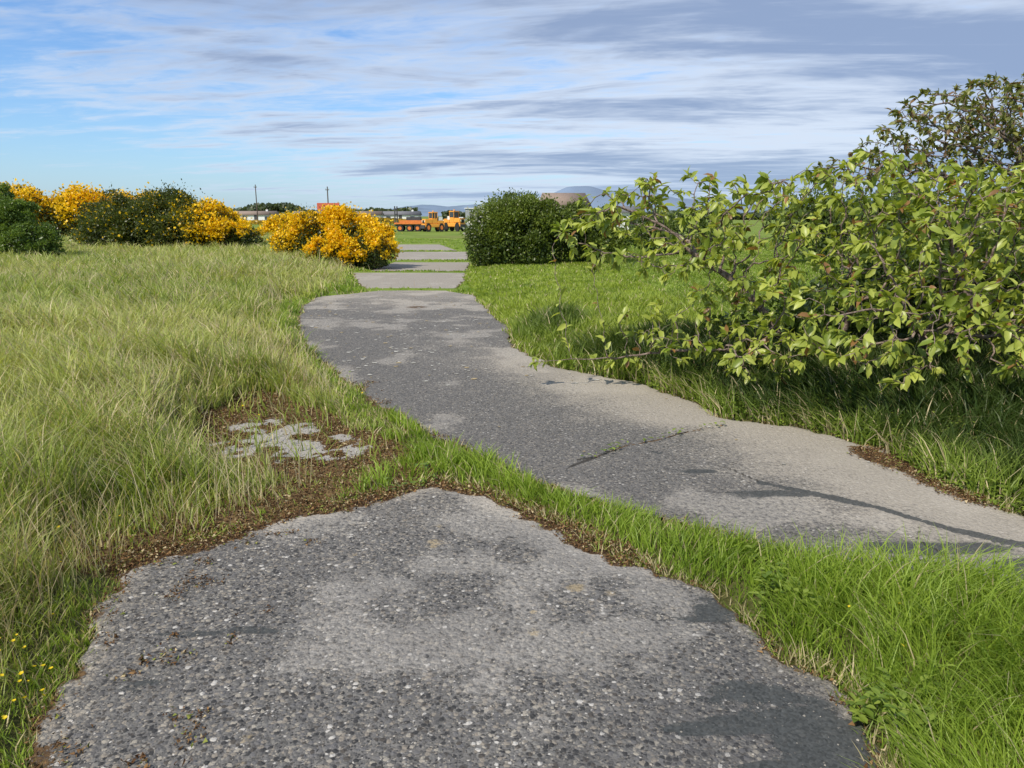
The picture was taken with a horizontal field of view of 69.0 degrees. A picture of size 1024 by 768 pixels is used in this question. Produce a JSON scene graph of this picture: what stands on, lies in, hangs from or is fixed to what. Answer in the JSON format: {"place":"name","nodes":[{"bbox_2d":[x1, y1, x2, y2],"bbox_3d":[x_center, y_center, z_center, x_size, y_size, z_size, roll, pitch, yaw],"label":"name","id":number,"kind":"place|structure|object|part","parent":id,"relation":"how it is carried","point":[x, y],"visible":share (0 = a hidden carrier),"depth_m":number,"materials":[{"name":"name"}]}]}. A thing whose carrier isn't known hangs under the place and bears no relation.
{"place":"outdoors","nodes":[
{"label":"outdoors","id":0,"kind":"place"},
{"bbox_2d":[392,204,484,215],"bbox_3d":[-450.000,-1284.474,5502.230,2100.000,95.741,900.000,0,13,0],"label":"hills","id":1,"kind":"structure","parent":0,"point":[424,209],"depth_m":5514.98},
{"bbox_2d":[0,216,1023,767],"bbox_3d":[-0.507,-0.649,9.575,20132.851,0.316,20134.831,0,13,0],"label":"ground","id":2,"kind":"structure","parent":0,"point":[352,444],"depth_m":4.12,"materials":[{"name":"brown soil"}]},
{"bbox_2d":[0,182,64,256],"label":"willow shrub","id":3,"kind":"object","parent":2,"relation":"on","point":[19,230],"visible":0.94,"depth_m":23.21,"materials":[{"name":"green plant"}]},
{"bbox_2d":[0,178,158,236],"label":"gorse bush","id":4,"kind":"object","parent":2,"relation":"on","point":[57,209],"visible":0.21,"depth_m":42.96,"materials":[{"name":"yellow plant"}]},
{"bbox_2d":[64,178,265,248],"bbox_3d":[-14.250,-6.709,30.111,8.156,3.169,4.252,0,13,0],"label":"gorse bush","id":5,"kind":"object","parent":2,"relation":"on","point":[181,217],"visible":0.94,"depth_m":29.59,"materials":[{"name":"green plant"}]},
{"bbox_2d":[49,200,417,213],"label":"distant trees","id":6,"kind":"object","parent":2,"relation":"on","point":[277,207],"visible":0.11,"depth_m":244.17,"materials":[{"name":"green plant"}]},
{"bbox_2d":[255,185,257,219],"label":"utility pole","id":7,"kind":"object","parent":2,"relation":"on","point":[256,202],"visible":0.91,"depth_m":145.71,"materials":[{"name":"brown wood"}]},
{"bbox_2d":[237,209,278,219],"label":"bungalow","id":8,"kind":"object","parent":2,"relation":"on","point":[263,215],"visible":0.45,"depth_m":216.23,"materials":[{"name":"white tile"}]},
{"bbox_2d":[259,209,293,232],"bbox_3d":[-13.335,-10.581,49.641,7.334,2.140,3.402,-10,16,-36],"label":"gorse bush","id":9,"kind":"object","parent":2,"relation":"on","point":[274,221],"visible":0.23,"depth_m":47.83,"materials":[{"name":"yellow plant"}]},
{"bbox_2d":[244,217,405,224],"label":"distant gorse","id":10,"kind":"object","parent":2,"relation":"on","point":[256,221],"visible":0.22,"depth_m":143.86,"materials":[{"name":"yellow plant"}]},
{"bbox_2d":[317,203,338,210],"bbox_3d":[-13.900,-12.440,56.620,1.700,2.575,0.160,0,13,0],"label":"roadside sign","id":11,"kind":"object","parent":2,"relation":"on","point":[319,205],"visible":0.34,"depth_m":56.29,"materials":[{"name":"red paint"}]},
{"bbox_2d":[266,201,403,269],"bbox_3d":[-5.690,-4.783,23.947,4.993,2.123,2.823,9,16,35],"label":"gorse bush","id":12,"kind":"object","parent":2,"relation":"on","point":[333,230],"visible":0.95,"depth_m":23.12,"materials":[{"name":"yellow plant"}]},
{"bbox_2d":[354,209,383,217],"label":"bungalow","id":13,"kind":"object","parent":2,"relation":"on","point":[378,213],"visible":0.22,"depth_m":220.80,"materials":[{"name":"brown tile"}]},
{"bbox_2d":[383,209,421,218],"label":"bungalow","id":14,"kind":"object","parent":2,"relation":"on","point":[402,214],"visible":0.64,"depth_m":226.96,"materials":[{"name":"grey glass"}]},
{"bbox_2d":[390,206,421,231],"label":"flatbed trailer","id":15,"kind":"object","parent":2,"relation":"on","point":[412,223],"visible":0.94,"depth_m":78.41,"materials":[{"name":"orange paint"}]},
{"bbox_2d":[420,211,444,231],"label":"orange tug vehicle","id":16,"kind":"object","parent":2,"relation":"on","point":[435,221],"visible":1,"depth_m":76.81,"materials":[{"name":"orange paint"}]},
{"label":"cab windows","id":17,"kind":"part","parent":16,"relation":"part of","materials":[{"name":"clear glass"}]},
{"bbox_2d":[444,209,465,231],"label":"orange tug vehicle","id":18,"kind":"object","parent":2,"relation":"on","point":[455,221],"visible":0.94,"depth_m":78.71,"materials":[{"name":"orange paint"}]},
{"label":"cab windows","id":19,"kind":"part","parent":18,"relation":"part of","materials":[{"name":"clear glass"}]},
{"bbox_2d":[27,483,882,767],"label":"concrete slab","id":20,"kind":"structure","parent":2,"relation":"on","point":[737,725],"depth_m":2.73,"materials":[{"name":"grey concrete"}]},
{"bbox_2d":[464,208,484,225],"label":"portable cabin","id":21,"kind":"object","parent":2,"relation":"on","point":[467,214],"visible":0.06,"depth_m":84.60,"materials":[{"name":"metal"}]},
{"bbox_2d":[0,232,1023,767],"bbox_3d":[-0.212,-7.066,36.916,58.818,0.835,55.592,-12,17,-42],"label":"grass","id":22,"kind":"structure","parent":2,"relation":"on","point":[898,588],"depth_m":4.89,"materials":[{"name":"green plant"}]},
{"bbox_2d":[0,381,1009,718],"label":"buttercups","id":23,"kind":"object","parent":22,"relation":"on","point":[52,667],"visible":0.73,"depth_m":2.55,"materials":[{"name":"yellow plant"}]},
{"bbox_2d":[15,380,1023,767],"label":"soil","id":24,"kind":"structure","parent":2,"relation":"on","point":[307,506],"depth_m":4.23,"materials":[{"name":"brown soil"}]},
{"bbox_2d":[460,187,639,266],"bbox_3d":[1.167,-5.059,24.142,5.948,2.577,3.135,-2,13,-9],"label":"green bush","id":25,"kind":"object","parent":2,"relation":"on","point":[509,229],"visible":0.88,"depth_m":23.33,"materials":[{"name":"green plant"}]},
{"bbox_2d":[298,319,1023,744],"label":"weeds","id":26,"kind":"object","parent":2,"relation":"on","point":[864,711],"visible":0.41,"depth_m":3.08,"materials":[{"name":"green plant"}]},
{"bbox_2d":[441,209,969,219],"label":"distant trees","id":27,"kind":"object","parent":2,"relation":"on","point":[445,214],"visible":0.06,"depth_m":317.54,"materials":[{"name":"green plant"}]},
{"bbox_2d":[529,147,1023,390],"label":"shrub","id":28,"kind":"object","parent":2,"relation":"on","point":[923,227],"visible":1,"depth_m":6.26,"materials":[{"name":"green plant"}]},
{"bbox_2d":[623,176,1023,263],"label":"hedge bush","id":29,"kind":"object","parent":2,"relation":"on","point":[703,222],"visible":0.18,"depth_m":23.72,"materials":[{"name":"green plant"}]},
{"bbox_2d":[702,192,1023,352],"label":"bramble thicket","id":30,"kind":"object","parent":2,"relation":"on","point":[808,304],"visible":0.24,"depth_m":8.37,"materials":[{"name":"green plant"}]},
{"bbox_2d":[812,70,1023,219],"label":"windswept tree","id":31,"kind":"object","parent":2,"relation":"on","point":[1012,138],"visible":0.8,"depth_m":10.74,"materials":[{"name":"green plant"}]},
{"bbox_2d":[0,0,1023,209],"label":"sky","id":32,"kind":"structure","parent":0,"point":[385,104],"materials":[{"name":"blue"}]},
{"bbox_2d":[540,193,590,208],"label":"bungalow","id":33,"kind":"object","parent":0,"point":[564,197],"visible":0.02,"depth_m":93.98,"materials":[{"name":"brown tile"}]},
{"bbox_2d":[605,206,644,229],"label":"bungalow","id":34,"kind":"object","parent":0,"point":[624,212],"visible":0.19,"depth_m":87.09,"materials":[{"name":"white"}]},
{"bbox_2d":[298,244,1023,591],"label":"concrete path","id":35,"kind":"structure","parent":0,"point":[772,480],"depth_m":5.52,"materials":[{"name":"grey concrete"}]},
{"bbox_2d":[50,297,1018,767],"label":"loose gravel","id":36,"kind":"structure","parent":35,"relation":"on","point":[434,601],"depth_m":2.94,"materials":[{"name":"grey gravel"}]},
{"bbox_2d":[310,295,869,463],"bbox_3d":[-0.966,-0.622,10.015,3.311,0.001,11.908,-4,13,-17],"label":"lichen","id":37,"kind":"object","parent":35,"relation":"on","point":[364,357],"visible":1,"depth_m":9.20},
{"bbox_2d":[554,186,788,212],"bbox_3d":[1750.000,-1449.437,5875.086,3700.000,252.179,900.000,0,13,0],"label":"hills","id":38,"kind":"structure","parent":0,"point":[593,192],"depth_m":5865.76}
]}

